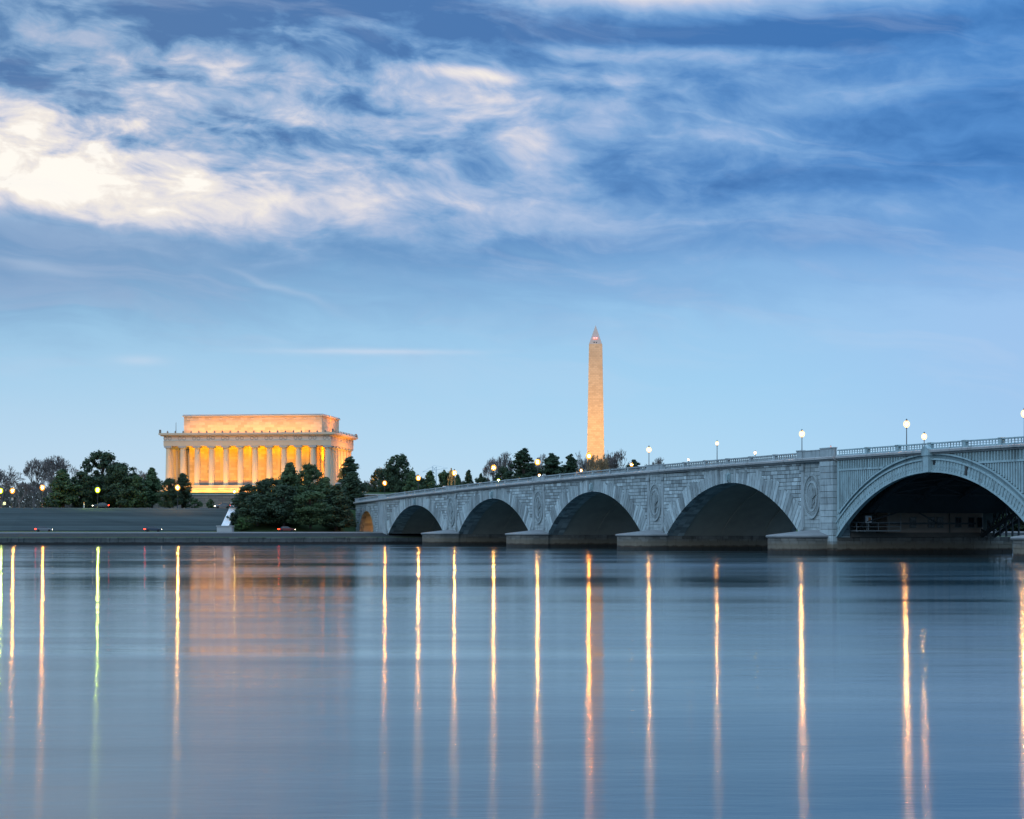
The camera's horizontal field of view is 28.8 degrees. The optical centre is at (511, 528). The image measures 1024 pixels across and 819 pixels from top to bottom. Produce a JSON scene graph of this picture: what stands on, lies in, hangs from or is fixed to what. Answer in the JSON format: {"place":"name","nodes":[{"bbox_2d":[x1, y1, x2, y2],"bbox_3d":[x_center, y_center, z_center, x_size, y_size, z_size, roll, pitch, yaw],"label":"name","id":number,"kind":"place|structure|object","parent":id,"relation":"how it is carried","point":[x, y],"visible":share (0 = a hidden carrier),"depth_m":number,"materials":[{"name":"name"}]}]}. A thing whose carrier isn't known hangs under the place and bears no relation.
{"place":"outdoors","nodes":[
{"label":"outdoors","id":0,"kind":"place"},
{"bbox_2d":[0,537,240,537],"bbox_3d":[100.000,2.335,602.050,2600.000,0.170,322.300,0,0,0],"label":"grass verge","id":1,"kind":"object","parent":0,"point":[120,537],"depth_m":516.95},
{"bbox_2d":[190,493,391,493],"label":"memorial lawn","id":2,"kind":"structure","parent":0,"point":[236,493],"depth_m":640.18,"materials":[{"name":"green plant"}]},
{"bbox_2d":[158,414,357,492],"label":"columned memorial","id":3,"kind":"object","parent":2,"relation":"on","point":[219,453],"visible":0.8,"depth_m":673.50,"materials":[{"name":"stone"}]},
{"bbox_2d":[336,456,368,493],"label":"pine tree","id":4,"kind":"object","parent":2,"relation":"on","point":[348,464],"visible":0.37,"depth_m":638.91,"materials":[{"name":"green plant"}]},
{"bbox_2d":[0,543,1023,818],"bbox_3d":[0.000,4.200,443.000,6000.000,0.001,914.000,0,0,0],"label":"water","id":5,"kind":"structure","parent":0,"point":[300,681],"depth_m":53.97,"materials":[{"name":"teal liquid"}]},
{"bbox_2d":[0,536,1012,544],"bbox_3d":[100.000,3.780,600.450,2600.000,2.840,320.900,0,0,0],"label":"seawall","id":6,"kind":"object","parent":5,"relation":"in","point":[211,541],"visible":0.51,"depth_m":521.53,"materials":[{"name":"stone"}]},
{"bbox_2d":[353,436,1023,560],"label":"arch bridge","id":7,"kind":"structure","parent":5,"relation":"on","point":[956,499],"depth_m":361.49,"materials":[{"name":"stone"}]},
{"bbox_2d":[416,474,420,489],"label":"street lamp","id":8,"kind":"object","parent":7,"relation":"on","point":[418,477],"visible":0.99,"depth_m":524.65,"materials":[{"name":"metal"}]},
{"bbox_2d":[443,468,453,486],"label":"equestrian statue","id":9,"kind":"object","parent":7,"relation":"on","point":[450,477],"visible":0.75,"depth_m":574.58,"materials":[{"name":"metal"}]},
{"bbox_2d":[452,469,456,485],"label":"street lamp","id":10,"kind":"object","parent":7,"relation":"on","point":[454,472],"visible":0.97,"depth_m":497.84,"materials":[{"name":"metal"}]},
{"bbox_2d":[491,463,495,480],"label":"street lamp","id":11,"kind":"object","parent":7,"relation":"on","point":[493,467],"visible":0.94,"depth_m":471.50,"materials":[{"name":"metal"}]},
{"bbox_2d":[535,458,539,475],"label":"street lamp","id":12,"kind":"object","parent":7,"relation":"on","point":[537,461],"visible":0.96,"depth_m":445.30,"materials":[{"name":"glass"}]},
{"bbox_2d":[586,451,591,473],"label":"street lamp","id":13,"kind":"object","parent":7,"relation":"on","point":[588,455],"visible":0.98,"depth_m":418.09,"materials":[{"name":"glass"}]},
{"bbox_2d":[799,429,804,437],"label":"street lamp","id":14,"kind":"object","parent":7,"relation":"on","point":[801,433],"visible":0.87,"depth_m":333.56,"materials":[{"name":"glass"}]},
{"bbox_2d":[865,516,871,529],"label":"notice board","id":15,"kind":"object","parent":7,"relation":"attached to","point":[867,518],"visible":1,"depth_m":319.45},
{"bbox_2d":[851,522,900,530],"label":"work platform","id":16,"kind":"structure","parent":7,"relation":"hanging from","point":[856,526],"depth_m":320.33,"materials":[{"name":"grey metal"}]},
{"bbox_2d":[903,419,909,449],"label":"street lamp","id":17,"kind":"object","parent":7,"relation":"on","point":[906,423],"visible":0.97,"depth_m":303.47,"materials":[{"name":"glass"}]},
{"bbox_2d":[921,432,926,442],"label":"street lamp","id":18,"kind":"object","parent":7,"relation":"on","point":[923,436],"visible":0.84,"depth_m":342.90,"materials":[{"name":"glass"}]},
{"bbox_2d":[0,533,1023,536],"bbox_3d":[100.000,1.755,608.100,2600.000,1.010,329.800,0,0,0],"label":"riverside path","id":19,"kind":"structure","parent":0,"point":[207,535],"depth_m":529.64,"materials":[{"name":"concrete"}]},
{"bbox_2d":[0,531,1023,532],"bbox_3d":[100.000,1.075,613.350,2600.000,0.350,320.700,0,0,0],"label":"kerb","id":20,"kind":"structure","parent":19,"relation":"on","point":[245,532],"depth_m":533.47,"materials":[{"name":"stone"}]},
{"bbox_2d":[0,509,1023,531],"bbox_3d":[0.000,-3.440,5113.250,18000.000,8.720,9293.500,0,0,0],"label":"ground","id":21,"kind":"structure","parent":0,"point":[265,527],"depth_m":557.83,"materials":[{"name":"green plant"}]},
{"bbox_2d":[0,465,23,507],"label":"bare tree","id":22,"kind":"object","parent":21,"relation":"on","point":[7,478],"visible":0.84,"depth_m":639.91,"materials":[{"name":"grey plant"}]},
{"bbox_2d":[0,480,38,507],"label":"bare tree","id":23,"kind":"object","parent":21,"relation":"on","point":[25,486],"visible":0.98,"depth_m":599.85,"materials":[{"name":"grey plant"}]},
{"bbox_2d":[23,458,56,507],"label":"bare tree","id":24,"kind":"object","parent":21,"relation":"on","point":[27,470],"visible":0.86,"depth_m":648.89,"materials":[{"name":"grey plant"}]},
{"bbox_2d":[39,471,57,507],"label":"bare tree","id":25,"kind":"object","parent":21,"relation":"on","point":[48,479],"visible":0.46,"depth_m":620.39,"materials":[{"name":"grey plant"}]},
{"bbox_2d":[39,497,58,506],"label":"shrub","id":26,"kind":"object","parent":21,"relation":"on","point":[47,502],"visible":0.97,"depth_m":574.34,"materials":[{"name":"green plant"}]},
{"bbox_2d":[37,455,79,479],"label":"bare tree","id":27,"kind":"object","parent":21,"relation":"on","point":[59,463],"visible":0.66,"depth_m":668.88,"materials":[{"name":"grey plant"}]},
{"bbox_2d":[46,469,84,507],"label":"evergreen tree","id":28,"kind":"object","parent":21,"relation":"on","point":[62,485],"visible":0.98,"depth_m":583.22,"materials":[{"name":"green plant"}]},
{"bbox_2d":[67,470,98,507],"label":"broadleaf tree","id":29,"kind":"object","parent":21,"relation":"on","point":[85,478],"visible":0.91,"depth_m":588.16,"materials":[{"name":"green plant"}]},
{"bbox_2d":[74,450,133,507],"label":"broadleaf tree","id":30,"kind":"object","parent":21,"relation":"on","point":[105,459],"visible":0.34,"depth_m":597.35,"materials":[{"name":"green plant"}]},
{"bbox_2d":[92,463,142,507],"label":"broadleaf tree","id":31,"kind":"object","parent":21,"relation":"on","point":[121,475],"visible":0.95,"depth_m":589.23,"materials":[{"name":"green plant"}]},
{"bbox_2d":[0,502,237,531],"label":"river steps","id":32,"kind":"structure","parent":21,"relation":"on","point":[117,519],"depth_m":550.33,"materials":[{"name":"stone"}]},
{"bbox_2d":[40,483,44,507],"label":"street lamp","id":33,"kind":"object","parent":32,"relation":"on","point":[42,487],"visible":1,"depth_m":552.80,"materials":[{"name":"metal"}]},
{"bbox_2d":[95,486,99,507],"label":"street lamp","id":34,"kind":"object","parent":32,"relation":"on","point":[97,489],"visible":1,"depth_m":553.76,"materials":[{"name":"metal"}]},
{"bbox_2d":[175,483,179,507],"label":"street lamp","id":35,"kind":"object","parent":32,"relation":"on","point":[177,487],"visible":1,"depth_m":555.72,"materials":[{"name":"metal"}]},
{"bbox_2d":[123,474,150,507],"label":"evergreen tree","id":36,"kind":"object","parent":21,"relation":"on","point":[139,499],"visible":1,"depth_m":588.70,"materials":[{"name":"green plant"}]},
{"bbox_2d":[131,468,161,482],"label":"bare tree","id":37,"kind":"object","parent":21,"relation":"on","point":[142,475],"visible":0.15,"depth_m":688.57,"materials":[{"name":"grey plant"}]},
{"bbox_2d":[143,467,162,507],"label":"evergreen tree","id":38,"kind":"object","parent":21,"relation":"on","point":[152,481],"visible":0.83,"depth_m":598.57,"materials":[{"name":"green plant"}]},
{"bbox_2d":[156,478,182,507],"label":"broadleaf tree","id":39,"kind":"object","parent":21,"relation":"on","point":[170,493],"visible":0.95,"depth_m":582.64,"materials":[{"name":"green plant"}]},
{"bbox_2d":[172,473,193,507],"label":"evergreen tree","id":40,"kind":"object","parent":21,"relation":"on","point":[182,481],"visible":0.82,"depth_m":587.00,"materials":[{"name":"green plant"}]},
{"bbox_2d":[184,499,203,507],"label":"shrub","id":41,"kind":"object","parent":21,"relation":"on","point":[200,504],"visible":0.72,"depth_m":599.42,"materials":[{"name":"green plant"}]},
{"bbox_2d":[206,499,214,507],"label":"shrub","id":42,"kind":"object","parent":21,"relation":"on","point":[210,502],"visible":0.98,"depth_m":605.54,"materials":[{"name":"green plant"}]},
{"bbox_2d":[226,512,238,524],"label":"shrub","id":43,"kind":"object","parent":21,"relation":"on","point":[233,518],"visible":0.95,"depth_m":555.65,"materials":[{"name":"green plant"}]},
{"bbox_2d":[228,492,248,507],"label":"evergreen tree","id":44,"kind":"object","parent":21,"relation":"on","point":[241,496],"visible":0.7,"depth_m":564.87,"materials":[{"name":"green plant"}]},
{"bbox_2d":[233,519,249,530],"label":"shrub","id":45,"kind":"object","parent":21,"relation":"on","point":[241,524],"visible":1,"depth_m":551.35,"materials":[{"name":"green plant"}]},
{"bbox_2d":[231,484,257,509],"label":"broadleaf tree","id":46,"kind":"object","parent":21,"relation":"on","point":[247,488],"visible":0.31,"depth_m":570.82,"materials":[{"name":"green plant"}]},
{"bbox_2d":[115,494,388,507],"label":"terrace wall","id":47,"kind":"structure","parent":21,"relation":"on","point":[217,499],"depth_m":620.00,"materials":[{"name":"stone"}]},
{"bbox_2d":[232,493,276,525],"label":"broadleaf tree","id":48,"kind":"object","parent":21,"relation":"on","point":[256,510],"visible":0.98,"depth_m":553.56,"materials":[{"name":"green plant"}]},
{"bbox_2d":[250,477,287,515],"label":"broadleaf tree","id":49,"kind":"object","parent":21,"relation":"on","point":[265,487],"visible":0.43,"depth_m":564.73,"materials":[{"name":"green plant"}]},
{"bbox_2d":[261,483,308,525],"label":"broadleaf tree","id":50,"kind":"object","parent":21,"relation":"on","point":[286,492],"visible":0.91,"depth_m":554.84,"materials":[{"name":"green plant"}]},
{"bbox_2d":[274,462,302,493],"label":"evergreen tree","id":51,"kind":"object","parent":21,"relation":"on","point":[288,475],"visible":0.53,"depth_m":578.48,"materials":[{"name":"green plant"}]},
{"bbox_2d":[291,462,324,504],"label":"broadleaf tree","id":52,"kind":"object","parent":21,"relation":"on","point":[308,471],"visible":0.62,"depth_m":576.08,"materials":[{"name":"green plant"}]},
{"bbox_2d":[282,490,340,527],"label":"broadleaf tree","id":53,"kind":"object","parent":21,"relation":"on","point":[310,511],"visible":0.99,"depth_m":553.52,"materials":[{"name":"green plant"}]},
{"bbox_2d":[312,477,332,513],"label":"evergreen tree","id":54,"kind":"object","parent":21,"relation":"on","point":[325,485],"visible":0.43,"depth_m":570.44,"materials":[{"name":"green plant"}]},
{"bbox_2d":[1,464,646,507],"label":"wood","id":55,"kind":"object","parent":21,"relation":"on","point":[28,500],"visible":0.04,"depth_m":845.37,"materials":[{"name":"plant"}]},
{"bbox_2d":[317,484,358,529],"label":"evergreen tree","id":56,"kind":"object","parent":21,"relation":"on","point":[337,497],"visible":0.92,"depth_m":558.50,"materials":[{"name":"green plant"}]},
{"bbox_2d":[335,467,343,485],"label":"equestrian statue","id":57,"kind":"object","parent":21,"relation":"on","point":[340,474],"visible":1,"depth_m":638.69,"materials":[{"name":"metal"}]},
{"bbox_2d":[331,499,354,530],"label":"broadleaf tree","id":58,"kind":"object","parent":21,"relation":"on","point":[346,526],"visible":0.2,"depth_m":565.87,"materials":[{"name":"green plant"}]},
{"bbox_2d":[340,471,368,509],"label":"evergreen tree","id":59,"kind":"object","parent":21,"relation":"on","point":[352,488],"visible":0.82,"depth_m":598.22,"materials":[{"name":"green plant"}]},
{"bbox_2d":[366,468,391,492],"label":"broadleaf tree","id":60,"kind":"object","parent":21,"relation":"on","point":[378,472],"visible":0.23,"depth_m":678.23,"materials":[{"name":"green plant"}]},
{"bbox_2d":[374,453,423,492],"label":"broadleaf tree","id":61,"kind":"object","parent":21,"relation":"on","point":[396,477],"visible":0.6,"depth_m":657.20,"materials":[{"name":"green plant"}]},
{"bbox_2d":[402,470,421,493],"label":"evergreen tree","id":62,"kind":"object","parent":21,"relation":"on","point":[411,485],"visible":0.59,"depth_m":639.06,"materials":[{"name":"green plant"}]},
{"bbox_2d":[416,477,425,489],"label":"broadleaf tree","id":63,"kind":"object","parent":21,"relation":"on","point":[421,480],"visible":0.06,"depth_m":758.28,"materials":[{"name":"green plant"}]},
{"bbox_2d":[421,470,439,491],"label":"evergreen tree","id":64,"kind":"object","parent":21,"relation":"on","point":[430,482],"visible":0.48,"depth_m":699.02,"materials":[{"name":"green plant"}]},
{"bbox_2d":[423,465,445,485],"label":"tower crane","id":65,"kind":"object","parent":21,"relation":"on","point":[436,472],"visible":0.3,"depth_m":1499.79,"materials":[{"name":"paint"}]},
{"bbox_2d":[434,470,453,487],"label":"broadleaf tree","id":66,"kind":"object","parent":21,"relation":"on","point":[443,476],"visible":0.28,"depth_m":718.86,"materials":[{"name":"green plant"}]},
{"bbox_2d":[452,474,461,485],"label":"evergreen tree","id":67,"kind":"object","parent":21,"relation":"on","point":[457,481],"visible":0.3,"depth_m":699.55,"materials":[{"name":"green plant"}]},
{"bbox_2d":[463,470,473,485],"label":"evergreen tree","id":68,"kind":"object","parent":21,"relation":"on","point":[468,478],"visible":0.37,"depth_m":719.50,"materials":[{"name":"green plant"}]},
{"bbox_2d":[474,476,486,483],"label":"broadleaf tree","id":69,"kind":"object","parent":21,"relation":"on","point":[484,479],"visible":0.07,"depth_m":768.93,"materials":[{"name":"green plant"}]},
{"bbox_2d":[482,457,505,481],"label":"bare tree","id":70,"kind":"object","parent":21,"relation":"on","point":[490,464],"visible":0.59,"depth_m":698.07,"materials":[{"name":"grey plant"}]},
{"bbox_2d":[494,465,513,482],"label":"broadleaf tree","id":71,"kind":"object","parent":21,"relation":"on","point":[500,473],"visible":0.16,"depth_m":689.14,"materials":[{"name":"green plant"}]},
{"bbox_2d":[495,452,517,477],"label":"bare tree","id":72,"kind":"object","parent":21,"relation":"on","point":[505,462],"visible":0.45,"depth_m":738.09,"materials":[{"name":"grey plant"}]},
{"bbox_2d":[505,448,539,480],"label":"pine tree","id":73,"kind":"object","parent":21,"relation":"on","point":[522,456],"visible":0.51,"depth_m":668.66,"materials":[{"name":"green plant"}]},
{"bbox_2d":[513,466,543,476],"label":"broadleaf tree","id":74,"kind":"object","parent":21,"relation":"on","point":[540,471],"visible":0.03,"depth_m":757.10,"materials":[{"name":"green plant"}]},
{"bbox_2d":[534,454,546,475],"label":"bare tree","id":75,"kind":"object","parent":21,"relation":"on","point":[541,460],"visible":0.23,"depth_m":760.58,"materials":[{"name":"grey plant"}]},
{"bbox_2d":[541,453,563,476],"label":"pine tree","id":76,"kind":"object","parent":21,"relation":"on","point":[551,462],"visible":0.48,"depth_m":668.75,"materials":[{"name":"green plant"}]},
{"bbox_2d":[562,453,577,475],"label":"pine tree","id":77,"kind":"object","parent":21,"relation":"on","point":[570,466],"visible":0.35,"depth_m":678.91,"materials":[{"name":"green plant"}]},
{"bbox_2d":[575,450,591,473],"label":"bare tree","id":78,"kind":"object","parent":21,"relation":"on","point":[583,465],"visible":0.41,"depth_m":758.89,"materials":[{"name":"grey plant"}]},
{"bbox_2d":[587,454,608,472],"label":"bare tree","id":79,"kind":"object","parent":21,"relation":"on","point":[601,463],"visible":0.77,"depth_m":737.64,"materials":[{"name":"brown plant"}]},
{"bbox_2d":[603,450,630,470],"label":"bare tree","id":80,"kind":"object","parent":21,"relation":"on","point":[615,458],"visible":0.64,"depth_m":776.98,"materials":[{"name":"grey plant"}]},
{"bbox_2d":[626,459,639,470],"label":"pine tree","id":81,"kind":"object","parent":21,"relation":"on","point":[635,463],"visible":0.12,"depth_m":719.02,"materials":[{"name":"green plant"}]},
{"bbox_2d":[652,458,662,464],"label":"bare tree","id":82,"kind":"object","parent":21,"relation":"on","point":[657,461],"visible":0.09,"depth_m":897.43,"materials":[{"name":"grey plant"}]},
{"bbox_2d":[996,513,1023,530],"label":"broadleaf tree","id":83,"kind":"object","parent":21,"relation":"on","point":[1021,525],"visible":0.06,"depth_m":633.21,"materials":[{"name":"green plant"}]},
{"bbox_2d":[0,0,1023,506],"label":"sky","id":84,"kind":"structure","parent":0,"point":[413,225],"materials":[{"name":"blue"}]},
{"bbox_2d":[587,326,603,465],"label":"obelisk","id":85,"kind":"object","parent":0,"point":[595,437],"visible":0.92,"depth_m":1773.53,"materials":[{"name":"stone"}]},
{"bbox_3d":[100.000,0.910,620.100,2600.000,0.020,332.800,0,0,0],"label":"parkway road","id":86,"kind":"structure","parent":0,"visible":0},
{"bbox_2d":[35,526,52,531],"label":"car","id":87,"kind":"object","parent":86,"relation":"on","point":[40,528],"visible":1,"depth_m":527.35,"materials":[{"name":"silver metal"}]},
{"bbox_2d":[144,526,161,531],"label":"car","id":88,"kind":"object","parent":86,"relation":"on","point":[150,528],"visible":1,"depth_m":535.41,"materials":[{"name":"paint"}]},
{"bbox_2d":[278,526,294,531],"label":"car","id":89,"kind":"object","parent":86,"relation":"on","point":[283,528],"visible":1,"depth_m":545.64,"materials":[{"name":"red paint"}]},
{"bbox_3d":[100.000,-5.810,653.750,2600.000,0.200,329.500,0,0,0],"label":"upper road","id":90,"kind":"structure","parent":0,"visible":0},
{"bbox_2d":[10,487,14,507],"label":"street lamp","id":91,"kind":"object","parent":90,"relation":"on","point":[12,490],"visible":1,"depth_m":556.74,"materials":[{"name":"metal"}]},
{"bbox_2d":[92,503,108,507],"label":"car","id":92,"kind":"object","parent":90,"relation":"on","point":[105,505],"visible":0.98,"depth_m":563.21,"materials":[{"name":"paint"}]},
{"bbox_2d":[214,503,228,507],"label":"car","id":93,"kind":"object","parent":90,"relation":"on","point":[226,505],"visible":0.82,"depth_m":572.87,"materials":[{"name":"silver metal"}]}
]}

